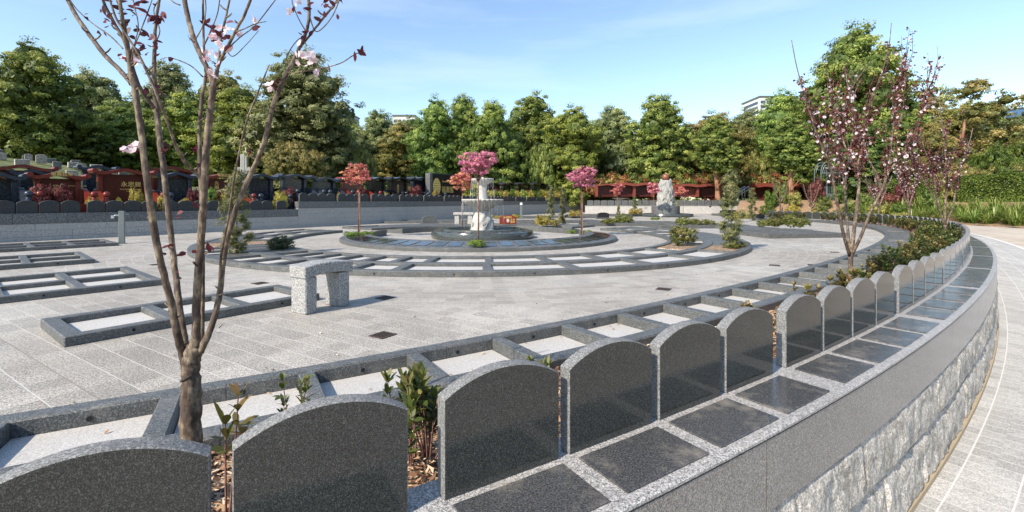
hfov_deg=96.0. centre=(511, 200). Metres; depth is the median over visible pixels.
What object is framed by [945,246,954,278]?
headstone
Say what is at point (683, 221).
shrub
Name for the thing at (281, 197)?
golden plant
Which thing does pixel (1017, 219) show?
strap leaf clump
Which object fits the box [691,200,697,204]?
headstone
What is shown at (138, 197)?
golden plant
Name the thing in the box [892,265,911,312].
headstone
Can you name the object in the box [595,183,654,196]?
tomb terrace
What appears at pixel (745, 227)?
plot frame
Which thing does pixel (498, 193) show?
terrace shrub
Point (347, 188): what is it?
family tomb
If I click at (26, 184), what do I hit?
family tomb
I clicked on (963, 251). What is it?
headstone
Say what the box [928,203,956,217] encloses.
strap leaf clump
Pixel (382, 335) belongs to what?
drain cover
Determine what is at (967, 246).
headstone
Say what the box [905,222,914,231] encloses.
garden bed shrub
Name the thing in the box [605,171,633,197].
understory shrub
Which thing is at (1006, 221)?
strap leaf clump
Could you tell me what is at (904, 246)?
garden bed shrub
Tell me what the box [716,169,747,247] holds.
feathery conifer
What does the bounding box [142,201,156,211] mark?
headstone
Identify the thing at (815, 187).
bank shrub
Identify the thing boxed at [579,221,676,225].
plot frame
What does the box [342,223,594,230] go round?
ring bed
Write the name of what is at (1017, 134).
broadleaf tree
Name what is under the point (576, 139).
broadleaf tree
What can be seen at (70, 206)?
headstone
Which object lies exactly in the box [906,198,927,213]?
strap leaf clump
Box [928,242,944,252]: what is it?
garden bed shrub
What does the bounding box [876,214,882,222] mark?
headstone
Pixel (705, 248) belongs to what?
ring bed
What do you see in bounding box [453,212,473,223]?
stone table
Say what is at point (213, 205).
headstone
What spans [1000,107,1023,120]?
distant building
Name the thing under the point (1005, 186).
hedge
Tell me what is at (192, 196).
red leaved bush
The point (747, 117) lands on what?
broadleaf tree
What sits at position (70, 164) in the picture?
old headstone
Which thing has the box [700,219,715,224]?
shrub
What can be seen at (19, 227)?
terrace wall
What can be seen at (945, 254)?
headstone
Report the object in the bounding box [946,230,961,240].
garden bed shrub
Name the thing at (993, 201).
strap leaf clump
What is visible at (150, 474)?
headstone
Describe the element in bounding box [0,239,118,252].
plot frame
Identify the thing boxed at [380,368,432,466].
garden bed shrub
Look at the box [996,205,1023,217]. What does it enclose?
strap leaf clump
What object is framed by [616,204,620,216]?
feathery conifer
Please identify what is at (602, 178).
understory shrub
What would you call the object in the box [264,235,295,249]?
shrub
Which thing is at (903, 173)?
plum tree
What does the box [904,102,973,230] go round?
plum tree
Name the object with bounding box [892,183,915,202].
bank shrub
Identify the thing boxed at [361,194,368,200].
headstone
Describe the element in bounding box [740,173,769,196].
understory shrub
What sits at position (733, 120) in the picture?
broadleaf tree
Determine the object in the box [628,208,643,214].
shrub
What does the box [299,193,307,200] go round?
headstone
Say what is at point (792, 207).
bank shrub
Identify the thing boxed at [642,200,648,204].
headstone
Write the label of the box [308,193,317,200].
headstone
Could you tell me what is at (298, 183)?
family tomb
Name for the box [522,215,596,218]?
plot frame
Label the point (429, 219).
headstone
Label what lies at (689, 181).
understory shrub
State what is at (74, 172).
old headstone
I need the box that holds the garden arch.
[814,162,845,200]
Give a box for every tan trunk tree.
[689,114,745,199]
[762,113,820,199]
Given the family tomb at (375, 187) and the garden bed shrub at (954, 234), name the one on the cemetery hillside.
the family tomb at (375, 187)
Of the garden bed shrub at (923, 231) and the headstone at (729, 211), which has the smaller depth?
the garden bed shrub at (923, 231)
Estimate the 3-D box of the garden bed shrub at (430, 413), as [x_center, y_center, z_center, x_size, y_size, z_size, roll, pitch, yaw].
[-0.415,1.008,2.227,0.376,0.490,0.274,0,0,43]
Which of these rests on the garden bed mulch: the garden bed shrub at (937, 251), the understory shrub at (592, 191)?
the garden bed shrub at (937, 251)
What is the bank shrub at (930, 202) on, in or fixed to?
on the mulch bank
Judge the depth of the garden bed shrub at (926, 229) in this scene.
12.78 m
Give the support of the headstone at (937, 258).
on the retaining wall at (877, 418)
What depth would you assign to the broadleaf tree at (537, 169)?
53.71 m
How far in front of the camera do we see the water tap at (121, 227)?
13.87 m
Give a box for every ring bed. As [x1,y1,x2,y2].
[187,226,751,277]
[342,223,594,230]
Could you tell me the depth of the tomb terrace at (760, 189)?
50.30 m
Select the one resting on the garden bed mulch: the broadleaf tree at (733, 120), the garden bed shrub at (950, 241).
the garden bed shrub at (950, 241)
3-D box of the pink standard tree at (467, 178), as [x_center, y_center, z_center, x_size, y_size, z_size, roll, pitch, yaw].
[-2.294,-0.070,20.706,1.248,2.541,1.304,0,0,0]
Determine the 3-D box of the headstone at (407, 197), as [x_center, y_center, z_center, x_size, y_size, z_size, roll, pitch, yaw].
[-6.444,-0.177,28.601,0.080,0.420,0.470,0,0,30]
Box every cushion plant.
[343,231,358,235]
[359,231,374,234]
[467,239,485,246]
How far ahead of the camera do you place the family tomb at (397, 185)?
31.15 m
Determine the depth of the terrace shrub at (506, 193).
40.26 m
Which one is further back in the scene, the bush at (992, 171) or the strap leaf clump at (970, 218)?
the bush at (992, 171)
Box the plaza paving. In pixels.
[0,211,883,414]
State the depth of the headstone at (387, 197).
27.11 m
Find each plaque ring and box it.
[339,229,616,251]
[387,226,579,233]
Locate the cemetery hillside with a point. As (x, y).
(8, 162)
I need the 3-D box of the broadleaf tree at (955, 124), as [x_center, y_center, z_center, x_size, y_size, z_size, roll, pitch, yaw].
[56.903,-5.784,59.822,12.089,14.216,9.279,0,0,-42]
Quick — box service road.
[966,225,1023,247]
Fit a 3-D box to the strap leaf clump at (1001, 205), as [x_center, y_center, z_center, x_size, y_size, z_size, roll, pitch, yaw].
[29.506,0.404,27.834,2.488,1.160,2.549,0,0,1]
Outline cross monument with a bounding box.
[237,154,249,182]
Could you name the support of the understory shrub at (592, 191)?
on the cemetery hillside
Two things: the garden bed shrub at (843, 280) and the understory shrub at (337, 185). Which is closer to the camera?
the garden bed shrub at (843, 280)
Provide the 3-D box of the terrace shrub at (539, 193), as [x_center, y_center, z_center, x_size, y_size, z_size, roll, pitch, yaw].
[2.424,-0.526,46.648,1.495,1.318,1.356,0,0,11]
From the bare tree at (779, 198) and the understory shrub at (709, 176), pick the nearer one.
the bare tree at (779, 198)
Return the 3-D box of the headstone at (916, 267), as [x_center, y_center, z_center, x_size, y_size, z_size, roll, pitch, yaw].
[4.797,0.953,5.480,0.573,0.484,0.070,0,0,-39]
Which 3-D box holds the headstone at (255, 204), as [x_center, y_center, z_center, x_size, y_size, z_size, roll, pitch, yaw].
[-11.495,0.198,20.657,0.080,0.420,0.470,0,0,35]
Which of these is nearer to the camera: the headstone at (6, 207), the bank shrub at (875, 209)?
the headstone at (6, 207)
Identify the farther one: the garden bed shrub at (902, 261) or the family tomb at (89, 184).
the family tomb at (89, 184)
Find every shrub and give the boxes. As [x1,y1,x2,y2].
[209,381,259,511]
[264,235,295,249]
[272,372,314,411]
[335,182,339,195]
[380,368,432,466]
[395,360,440,458]
[463,183,477,198]
[466,179,499,195]
[487,190,494,198]
[492,190,503,197]
[496,190,508,199]
[499,179,517,190]
[519,189,528,198]
[525,191,534,196]
[526,355,552,366]
[532,189,543,197]
[534,214,547,225]
[540,189,548,196]
[546,219,559,226]
[554,190,560,198]
[568,210,580,216]
[582,173,604,198]
[597,172,620,198]
[600,218,613,223]
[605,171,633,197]
[611,216,624,222]
[619,213,633,222]
[628,173,643,185]
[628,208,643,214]
[634,174,656,195]
[647,173,673,198]
[667,224,697,245]
[669,172,690,198]
[675,216,690,224]
[676,172,703,197]
[689,219,701,224]
[692,173,713,199]
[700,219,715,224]
[701,173,729,197]
[719,172,746,196]
[723,241,747,248]
[732,210,749,219]
[733,172,758,196]
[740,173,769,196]
[740,300,755,307]
[756,174,780,183]
[756,219,773,226]
[758,204,775,212]
[764,190,778,208]
[765,215,785,226]
[769,171,794,185]
[773,317,775,331]
[774,181,788,202]
[778,213,797,227]
[785,204,800,211]
[787,190,801,206]
[788,282,813,296]
[790,216,812,227]
[807,176,825,201]
[811,204,829,211]
[813,267,862,296]
[815,195,831,207]
[831,183,847,203]
[842,204,854,213]
[856,268,871,278]
[858,214,865,222]
[859,191,875,207]
[860,253,886,277]
[864,210,883,214]
[865,255,883,278]
[866,183,885,202]
[866,204,890,214]
[875,217,883,224]
[875,254,894,271]
[878,251,899,273]
[879,244,900,263]
[880,192,901,206]
[880,247,904,261]
[883,217,890,225]
[890,203,914,214]
[890,212,911,215]
[891,257,908,268]
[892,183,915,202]
[897,241,915,256]
[898,250,909,261]
[900,219,913,230]
[904,248,922,260]
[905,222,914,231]
[908,251,930,260]
[909,234,926,245]
[916,239,935,252]
[917,224,932,233]
[919,189,943,207]
[924,227,936,236]
[925,246,942,255]
[926,236,945,246]
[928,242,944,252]
[929,226,945,235]
[929,230,951,239]
[933,173,953,199]
[935,234,947,243]
[937,239,955,248]
[944,228,960,235]
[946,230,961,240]
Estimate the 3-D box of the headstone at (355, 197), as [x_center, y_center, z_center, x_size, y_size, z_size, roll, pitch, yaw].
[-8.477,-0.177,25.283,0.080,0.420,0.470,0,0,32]
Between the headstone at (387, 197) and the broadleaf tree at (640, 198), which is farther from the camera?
the broadleaf tree at (640, 198)
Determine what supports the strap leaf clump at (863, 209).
on the mulch bank
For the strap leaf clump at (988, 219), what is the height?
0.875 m
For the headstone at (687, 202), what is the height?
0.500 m
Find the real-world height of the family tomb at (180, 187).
2.054 m
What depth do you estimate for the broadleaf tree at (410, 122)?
66.53 m
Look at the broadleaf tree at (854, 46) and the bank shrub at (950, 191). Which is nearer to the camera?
the bank shrub at (950, 191)
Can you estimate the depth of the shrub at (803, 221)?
20.20 m
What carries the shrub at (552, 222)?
on the plaza paving
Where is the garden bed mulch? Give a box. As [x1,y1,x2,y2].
[211,217,914,511]
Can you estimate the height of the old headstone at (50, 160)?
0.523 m
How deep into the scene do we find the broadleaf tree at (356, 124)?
67.28 m
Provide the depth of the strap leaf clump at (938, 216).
29.69 m
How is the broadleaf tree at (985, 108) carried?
on the grass slope
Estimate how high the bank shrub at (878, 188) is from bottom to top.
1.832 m
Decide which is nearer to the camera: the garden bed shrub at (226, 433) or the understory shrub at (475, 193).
the garden bed shrub at (226, 433)
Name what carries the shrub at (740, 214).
on the plaza paving
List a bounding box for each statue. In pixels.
[244,145,248,172]
[651,174,679,213]
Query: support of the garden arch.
on the mulch bank
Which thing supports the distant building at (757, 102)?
on the far ground
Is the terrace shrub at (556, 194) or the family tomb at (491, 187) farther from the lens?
the terrace shrub at (556, 194)
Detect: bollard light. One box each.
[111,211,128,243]
[520,203,521,218]
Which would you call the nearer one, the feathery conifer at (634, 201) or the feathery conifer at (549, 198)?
the feathery conifer at (549, 198)
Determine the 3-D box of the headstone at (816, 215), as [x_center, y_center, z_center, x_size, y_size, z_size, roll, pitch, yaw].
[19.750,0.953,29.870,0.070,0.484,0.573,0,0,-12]
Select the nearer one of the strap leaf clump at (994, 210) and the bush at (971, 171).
the strap leaf clump at (994, 210)
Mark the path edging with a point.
(1001, 241)
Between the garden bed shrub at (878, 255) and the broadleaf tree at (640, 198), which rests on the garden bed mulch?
the garden bed shrub at (878, 255)
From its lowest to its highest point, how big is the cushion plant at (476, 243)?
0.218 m
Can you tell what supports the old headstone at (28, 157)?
on the cemetery hillside
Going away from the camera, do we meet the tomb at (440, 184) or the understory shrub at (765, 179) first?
the tomb at (440, 184)
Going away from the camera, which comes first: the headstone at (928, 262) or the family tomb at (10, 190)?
the headstone at (928, 262)
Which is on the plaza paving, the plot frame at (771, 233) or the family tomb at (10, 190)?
the plot frame at (771, 233)
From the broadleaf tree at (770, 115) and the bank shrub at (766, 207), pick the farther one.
the broadleaf tree at (770, 115)
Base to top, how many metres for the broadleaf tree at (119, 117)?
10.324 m
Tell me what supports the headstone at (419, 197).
on the terrace wall at (19, 227)
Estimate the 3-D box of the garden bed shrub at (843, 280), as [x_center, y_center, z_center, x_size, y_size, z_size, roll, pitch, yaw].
[3.730,0.997,5.266,0.425,0.512,0.442,0,0,7]
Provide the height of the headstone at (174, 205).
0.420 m
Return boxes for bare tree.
[772,179,789,210]
[801,182,819,207]
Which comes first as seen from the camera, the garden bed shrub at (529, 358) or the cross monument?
the garden bed shrub at (529, 358)
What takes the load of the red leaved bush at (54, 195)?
on the cemetery hillside
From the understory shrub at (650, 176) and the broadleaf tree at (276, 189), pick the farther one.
the broadleaf tree at (276, 189)
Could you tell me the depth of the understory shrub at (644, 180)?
52.14 m
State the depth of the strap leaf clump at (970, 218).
27.79 m
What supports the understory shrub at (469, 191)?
on the cemetery hillside
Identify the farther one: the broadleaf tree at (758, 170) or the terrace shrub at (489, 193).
the broadleaf tree at (758, 170)
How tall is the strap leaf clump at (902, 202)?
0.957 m
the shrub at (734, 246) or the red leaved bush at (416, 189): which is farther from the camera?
the red leaved bush at (416, 189)
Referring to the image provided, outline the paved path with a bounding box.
[914,234,1023,511]
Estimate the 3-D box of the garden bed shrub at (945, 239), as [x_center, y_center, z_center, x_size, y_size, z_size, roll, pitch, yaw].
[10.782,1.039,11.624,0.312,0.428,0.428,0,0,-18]
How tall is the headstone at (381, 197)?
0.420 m
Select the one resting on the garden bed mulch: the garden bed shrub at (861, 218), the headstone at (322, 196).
the garden bed shrub at (861, 218)
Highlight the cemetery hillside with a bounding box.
[0,158,335,200]
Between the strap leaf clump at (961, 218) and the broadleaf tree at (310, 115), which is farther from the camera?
the broadleaf tree at (310, 115)
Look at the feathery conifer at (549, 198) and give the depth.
23.35 m
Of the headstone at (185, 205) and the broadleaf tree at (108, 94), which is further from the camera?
the broadleaf tree at (108, 94)
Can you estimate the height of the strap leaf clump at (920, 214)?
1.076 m
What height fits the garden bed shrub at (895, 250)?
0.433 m
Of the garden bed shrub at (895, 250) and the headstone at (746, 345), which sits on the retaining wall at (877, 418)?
the headstone at (746, 345)
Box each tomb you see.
[0,164,59,178]
[0,172,32,213]
[7,169,54,190]
[24,172,97,212]
[73,165,120,192]
[87,168,163,211]
[141,166,197,190]
[151,172,210,201]
[208,174,255,208]
[240,174,292,209]
[275,174,325,208]
[307,177,354,200]
[336,177,381,200]
[365,177,404,200]
[384,177,425,200]
[407,177,446,200]
[425,173,462,196]
[487,183,503,191]
[499,182,518,191]
[514,182,533,191]
[530,182,548,192]
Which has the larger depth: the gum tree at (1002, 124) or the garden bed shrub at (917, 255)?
the gum tree at (1002, 124)
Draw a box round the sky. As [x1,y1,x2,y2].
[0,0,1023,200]
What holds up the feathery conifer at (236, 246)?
on the ring bed at (705, 248)
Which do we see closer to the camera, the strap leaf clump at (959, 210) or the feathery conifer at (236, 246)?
the feathery conifer at (236, 246)
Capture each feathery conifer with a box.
[213,169,256,253]
[545,185,555,219]
[559,187,567,223]
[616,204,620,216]
[632,197,638,209]
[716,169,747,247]
[746,188,757,220]
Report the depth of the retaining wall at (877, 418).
2.81 m
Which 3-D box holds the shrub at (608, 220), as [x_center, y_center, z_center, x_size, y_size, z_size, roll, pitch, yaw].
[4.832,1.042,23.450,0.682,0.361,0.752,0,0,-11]
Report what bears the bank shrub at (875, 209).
on the mulch bank
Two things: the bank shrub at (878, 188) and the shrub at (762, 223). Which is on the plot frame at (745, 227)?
the shrub at (762, 223)
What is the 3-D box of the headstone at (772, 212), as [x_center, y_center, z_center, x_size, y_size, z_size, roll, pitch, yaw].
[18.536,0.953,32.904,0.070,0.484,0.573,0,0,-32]
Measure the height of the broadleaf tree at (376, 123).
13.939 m
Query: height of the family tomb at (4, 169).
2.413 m
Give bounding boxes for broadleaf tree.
[0,35,113,165]
[52,110,120,167]
[59,63,127,119]
[84,94,168,174]
[125,59,196,144]
[142,89,216,186]
[182,82,271,185]
[194,68,250,167]
[226,45,364,188]
[261,139,329,177]
[273,185,279,193]
[311,125,362,184]
[335,142,380,183]
[349,120,363,139]
[352,108,396,169]
[372,117,419,185]
[394,114,424,132]
[399,93,470,176]
[446,93,483,183]
[462,97,526,185]
[498,89,558,182]
[519,135,564,191]
[540,102,608,206]
[591,103,639,204]
[618,168,646,200]
[620,93,696,199]
[676,121,700,199]
[683,108,758,199]
[731,117,757,200]
[732,106,760,199]
[738,140,775,200]
[739,85,813,198]
[782,18,925,191]
[801,121,922,199]
[887,71,936,156]
[898,122,962,176]
[931,102,1001,166]
[975,100,1019,147]
[1002,112,1023,139]
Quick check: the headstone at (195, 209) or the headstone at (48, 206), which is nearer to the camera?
the headstone at (48, 206)
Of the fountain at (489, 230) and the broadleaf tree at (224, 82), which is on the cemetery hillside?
the broadleaf tree at (224, 82)
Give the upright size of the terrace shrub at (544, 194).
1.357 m
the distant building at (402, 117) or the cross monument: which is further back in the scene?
the distant building at (402, 117)
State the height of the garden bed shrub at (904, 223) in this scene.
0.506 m
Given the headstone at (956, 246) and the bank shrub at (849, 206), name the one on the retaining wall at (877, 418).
the headstone at (956, 246)
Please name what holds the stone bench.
on the plaza paving
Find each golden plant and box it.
[128,187,143,205]
[157,195,163,210]
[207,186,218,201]
[220,192,227,204]
[274,189,289,206]
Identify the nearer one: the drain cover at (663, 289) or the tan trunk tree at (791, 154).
the drain cover at (663, 289)
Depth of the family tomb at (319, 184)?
26.15 m
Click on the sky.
(720, 55)
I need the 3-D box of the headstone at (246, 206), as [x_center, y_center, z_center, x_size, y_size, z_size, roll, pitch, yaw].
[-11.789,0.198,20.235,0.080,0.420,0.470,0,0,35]
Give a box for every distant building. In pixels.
[392,115,422,123]
[741,96,796,121]
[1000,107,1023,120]
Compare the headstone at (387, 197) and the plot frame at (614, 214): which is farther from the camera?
the plot frame at (614, 214)
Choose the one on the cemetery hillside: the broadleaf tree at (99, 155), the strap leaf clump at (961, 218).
the broadleaf tree at (99, 155)
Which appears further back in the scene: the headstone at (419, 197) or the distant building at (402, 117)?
the distant building at (402, 117)
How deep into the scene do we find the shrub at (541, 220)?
21.49 m
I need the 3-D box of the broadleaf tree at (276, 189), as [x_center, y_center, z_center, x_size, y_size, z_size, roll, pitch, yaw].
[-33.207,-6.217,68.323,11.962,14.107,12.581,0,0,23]
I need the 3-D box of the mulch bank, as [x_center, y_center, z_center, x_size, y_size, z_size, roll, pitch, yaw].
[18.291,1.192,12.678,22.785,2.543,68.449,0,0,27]
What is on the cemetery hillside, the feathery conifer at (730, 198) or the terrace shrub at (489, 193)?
the terrace shrub at (489, 193)
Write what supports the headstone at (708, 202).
on the wall at (701, 209)
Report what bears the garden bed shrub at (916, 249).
on the garden bed mulch
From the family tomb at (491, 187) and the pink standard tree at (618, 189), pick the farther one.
the family tomb at (491, 187)
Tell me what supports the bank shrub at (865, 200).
on the mulch bank
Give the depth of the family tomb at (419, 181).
32.98 m
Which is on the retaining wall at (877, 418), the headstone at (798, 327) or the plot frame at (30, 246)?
the headstone at (798, 327)
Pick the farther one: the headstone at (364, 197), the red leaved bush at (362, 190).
the red leaved bush at (362, 190)
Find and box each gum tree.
[911,78,1023,165]
[923,81,986,128]
[954,104,1023,150]
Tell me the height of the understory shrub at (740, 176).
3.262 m
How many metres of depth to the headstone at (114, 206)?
16.61 m
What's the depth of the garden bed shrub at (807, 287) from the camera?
4.63 m
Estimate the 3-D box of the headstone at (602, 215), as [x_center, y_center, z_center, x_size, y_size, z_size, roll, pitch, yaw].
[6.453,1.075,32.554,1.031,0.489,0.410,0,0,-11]
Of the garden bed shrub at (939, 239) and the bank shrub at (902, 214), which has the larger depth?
the bank shrub at (902, 214)
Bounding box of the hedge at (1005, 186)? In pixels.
[889,171,1023,202]
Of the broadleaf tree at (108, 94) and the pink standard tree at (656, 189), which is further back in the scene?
the broadleaf tree at (108, 94)
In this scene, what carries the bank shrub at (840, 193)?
on the mulch bank
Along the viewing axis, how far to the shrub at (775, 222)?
20.60 m
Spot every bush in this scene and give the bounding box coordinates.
[29,183,72,203]
[186,189,198,201]
[283,187,295,204]
[355,187,366,194]
[409,185,421,195]
[935,162,988,177]
[955,140,1023,173]
[980,161,1023,174]
[1004,134,1023,164]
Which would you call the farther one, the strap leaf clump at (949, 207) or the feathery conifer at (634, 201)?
the feathery conifer at (634, 201)
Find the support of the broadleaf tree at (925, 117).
on the back lawn
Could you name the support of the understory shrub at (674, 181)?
on the cemetery hillside
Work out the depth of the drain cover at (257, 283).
7.21 m
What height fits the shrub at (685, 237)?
0.658 m
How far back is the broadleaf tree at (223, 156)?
42.98 m
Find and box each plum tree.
[61,0,365,442]
[791,23,948,278]
[861,171,891,213]
[893,157,926,216]
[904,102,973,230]
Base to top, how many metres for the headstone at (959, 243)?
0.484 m
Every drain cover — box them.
[251,282,268,284]
[369,331,396,338]
[375,295,394,299]
[655,287,671,290]
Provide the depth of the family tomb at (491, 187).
42.69 m
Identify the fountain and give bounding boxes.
[431,177,533,240]
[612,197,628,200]
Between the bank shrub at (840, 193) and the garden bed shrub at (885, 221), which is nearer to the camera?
the garden bed shrub at (885, 221)
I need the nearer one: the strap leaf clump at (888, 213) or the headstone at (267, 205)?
the headstone at (267, 205)
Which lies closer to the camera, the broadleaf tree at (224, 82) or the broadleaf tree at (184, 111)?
the broadleaf tree at (184, 111)
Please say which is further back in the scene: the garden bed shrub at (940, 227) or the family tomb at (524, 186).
the family tomb at (524, 186)
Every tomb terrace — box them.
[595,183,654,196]
[673,184,721,196]
[748,183,811,197]
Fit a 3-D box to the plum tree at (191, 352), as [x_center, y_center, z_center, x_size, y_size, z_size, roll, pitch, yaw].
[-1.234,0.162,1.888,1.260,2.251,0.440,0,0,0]
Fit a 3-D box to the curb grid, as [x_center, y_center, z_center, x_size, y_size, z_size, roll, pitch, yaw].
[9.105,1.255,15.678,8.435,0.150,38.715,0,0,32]
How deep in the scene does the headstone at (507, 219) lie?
23.64 m
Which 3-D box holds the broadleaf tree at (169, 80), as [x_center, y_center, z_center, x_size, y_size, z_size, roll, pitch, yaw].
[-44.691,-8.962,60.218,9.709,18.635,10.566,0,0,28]
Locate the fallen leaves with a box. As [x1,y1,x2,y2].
[25,248,814,433]
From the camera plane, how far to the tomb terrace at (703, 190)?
50.30 m
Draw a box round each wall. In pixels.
[0,201,607,242]
[408,217,998,511]
[585,205,737,213]
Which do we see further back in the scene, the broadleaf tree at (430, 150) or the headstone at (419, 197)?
the broadleaf tree at (430, 150)
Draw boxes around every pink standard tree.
[339,163,371,232]
[446,171,473,225]
[458,150,497,246]
[566,166,598,234]
[610,183,624,214]
[647,182,660,216]
[675,187,688,196]
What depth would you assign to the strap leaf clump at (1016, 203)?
27.56 m
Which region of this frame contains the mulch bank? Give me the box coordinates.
[737,200,1023,227]
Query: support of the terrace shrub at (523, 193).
on the terrace wall at (19, 227)
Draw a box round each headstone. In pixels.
[0,152,6,159]
[0,200,13,213]
[0,437,210,511]
[14,159,29,164]
[16,200,37,213]
[24,154,32,160]
[35,154,46,163]
[39,200,58,212]
[47,158,55,162]
[52,162,61,169]
[61,200,79,212]
[65,170,78,175]
[67,162,78,167]
[87,200,104,211]
[106,200,122,211]
[124,200,140,211]
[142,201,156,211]
[163,200,177,210]
[178,200,192,210]
[193,200,198,210]
[207,200,219,210]
[232,394,407,511]
[239,201,249,209]
[250,200,260,209]
[262,200,272,209]
[276,200,286,208]
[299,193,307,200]
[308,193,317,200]
[318,193,326,200]
[327,193,334,200]
[337,193,345,200]
[346,194,353,200]
[354,194,360,200]
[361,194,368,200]
[371,194,377,200]
[378,194,384,200]
[385,194,390,200]
[391,194,397,200]
[399,194,404,200]
[405,194,410,200]
[411,195,416,200]
[417,195,421,200]
[419,216,436,223]
[423,195,428,200]
[438,359,558,499]
[497,215,515,224]
[560,337,650,453]
[595,212,610,218]
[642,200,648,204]
[650,320,719,419]
[677,200,683,204]
[684,200,690,204]
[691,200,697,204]
[698,200,704,204]
[705,200,711,204]
[712,200,718,204]
[716,307,772,392]
[718,210,736,213]
[754,214,764,219]
[767,211,775,216]
[776,294,820,367]
[805,211,812,218]
[813,212,820,218]
[816,285,849,350]
[829,212,836,219]
[846,277,874,336]
[870,271,893,324]
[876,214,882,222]
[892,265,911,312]
[908,260,923,304]
[920,256,933,297]
[930,253,941,290]
[939,249,949,283]
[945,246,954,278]
[951,244,958,274]
[955,241,961,270]
[959,239,965,266]
[961,237,966,261]
[963,235,968,259]
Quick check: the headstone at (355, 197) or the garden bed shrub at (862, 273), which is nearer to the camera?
the garden bed shrub at (862, 273)
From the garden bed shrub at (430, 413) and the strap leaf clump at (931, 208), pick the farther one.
the strap leaf clump at (931, 208)
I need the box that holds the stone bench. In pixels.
[289,259,352,314]
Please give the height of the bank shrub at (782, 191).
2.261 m
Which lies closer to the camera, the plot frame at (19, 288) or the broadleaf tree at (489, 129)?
the plot frame at (19, 288)
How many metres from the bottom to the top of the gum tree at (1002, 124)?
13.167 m
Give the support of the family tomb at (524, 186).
on the cemetery hillside
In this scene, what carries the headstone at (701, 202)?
on the wall at (701, 209)
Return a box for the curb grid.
[0,217,913,474]
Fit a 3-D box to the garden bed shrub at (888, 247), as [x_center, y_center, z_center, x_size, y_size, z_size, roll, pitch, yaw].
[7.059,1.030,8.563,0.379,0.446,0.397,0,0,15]
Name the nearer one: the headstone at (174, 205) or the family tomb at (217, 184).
the headstone at (174, 205)
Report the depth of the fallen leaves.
4.51 m
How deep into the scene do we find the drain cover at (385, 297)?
6.16 m
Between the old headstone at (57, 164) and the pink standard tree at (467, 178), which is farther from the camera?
the old headstone at (57, 164)
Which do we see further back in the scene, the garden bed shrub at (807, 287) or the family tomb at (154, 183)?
the family tomb at (154, 183)
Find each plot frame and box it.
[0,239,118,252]
[0,251,94,269]
[0,266,161,303]
[40,284,318,346]
[384,219,467,223]
[516,219,600,222]
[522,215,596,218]
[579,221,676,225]
[583,214,639,215]
[642,223,746,228]
[715,225,775,228]
[720,228,846,238]
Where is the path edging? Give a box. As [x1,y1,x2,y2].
[970,233,1023,249]
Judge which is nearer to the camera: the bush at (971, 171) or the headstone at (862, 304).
the headstone at (862, 304)
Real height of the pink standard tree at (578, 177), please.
2.458 m
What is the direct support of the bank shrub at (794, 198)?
on the mulch bank
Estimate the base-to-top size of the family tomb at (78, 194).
1.872 m
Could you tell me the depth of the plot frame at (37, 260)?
9.54 m
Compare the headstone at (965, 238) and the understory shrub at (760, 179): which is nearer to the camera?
the headstone at (965, 238)
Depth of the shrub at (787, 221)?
20.62 m
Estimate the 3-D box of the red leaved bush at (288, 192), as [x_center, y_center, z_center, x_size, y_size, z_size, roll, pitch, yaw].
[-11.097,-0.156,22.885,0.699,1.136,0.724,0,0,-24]
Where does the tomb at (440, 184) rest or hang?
on the cemetery hillside
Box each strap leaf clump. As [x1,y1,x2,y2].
[859,204,868,213]
[880,201,893,215]
[895,197,909,207]
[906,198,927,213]
[911,197,928,208]
[912,206,934,217]
[921,201,941,214]
[925,211,954,219]
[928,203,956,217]
[942,201,967,214]
[948,200,967,208]
[951,205,966,214]
[951,207,976,221]
[956,197,988,207]
[957,200,977,211]
[957,207,987,223]
[965,198,994,210]
[968,201,991,220]
[970,202,1012,221]
[973,211,1000,223]
[983,196,1004,211]
[990,199,1016,215]
[995,207,1022,224]
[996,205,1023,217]
[1002,210,1023,225]
[1003,198,1023,208]
[1008,203,1023,213]
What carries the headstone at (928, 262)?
on the retaining wall at (877, 418)
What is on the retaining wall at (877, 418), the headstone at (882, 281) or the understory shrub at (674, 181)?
the headstone at (882, 281)
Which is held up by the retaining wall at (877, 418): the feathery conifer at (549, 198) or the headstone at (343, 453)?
the headstone at (343, 453)
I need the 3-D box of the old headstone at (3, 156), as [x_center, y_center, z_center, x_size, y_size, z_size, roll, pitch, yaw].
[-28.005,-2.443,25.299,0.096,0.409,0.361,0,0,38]
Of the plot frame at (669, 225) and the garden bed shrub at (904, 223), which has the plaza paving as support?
the plot frame at (669, 225)
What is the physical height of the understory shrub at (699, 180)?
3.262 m
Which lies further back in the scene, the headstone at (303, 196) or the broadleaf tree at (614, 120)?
the broadleaf tree at (614, 120)
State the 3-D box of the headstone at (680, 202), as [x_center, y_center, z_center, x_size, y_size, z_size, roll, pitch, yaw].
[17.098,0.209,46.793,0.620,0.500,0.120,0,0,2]
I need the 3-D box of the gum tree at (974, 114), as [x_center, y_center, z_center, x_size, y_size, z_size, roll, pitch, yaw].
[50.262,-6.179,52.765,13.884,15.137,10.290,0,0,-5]
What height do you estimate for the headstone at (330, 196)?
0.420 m
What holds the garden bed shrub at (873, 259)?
on the garden bed mulch
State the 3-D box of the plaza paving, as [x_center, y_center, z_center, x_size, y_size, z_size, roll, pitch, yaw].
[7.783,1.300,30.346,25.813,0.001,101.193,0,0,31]
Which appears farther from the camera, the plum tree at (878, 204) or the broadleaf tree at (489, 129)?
the broadleaf tree at (489, 129)
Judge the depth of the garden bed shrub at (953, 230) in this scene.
12.82 m

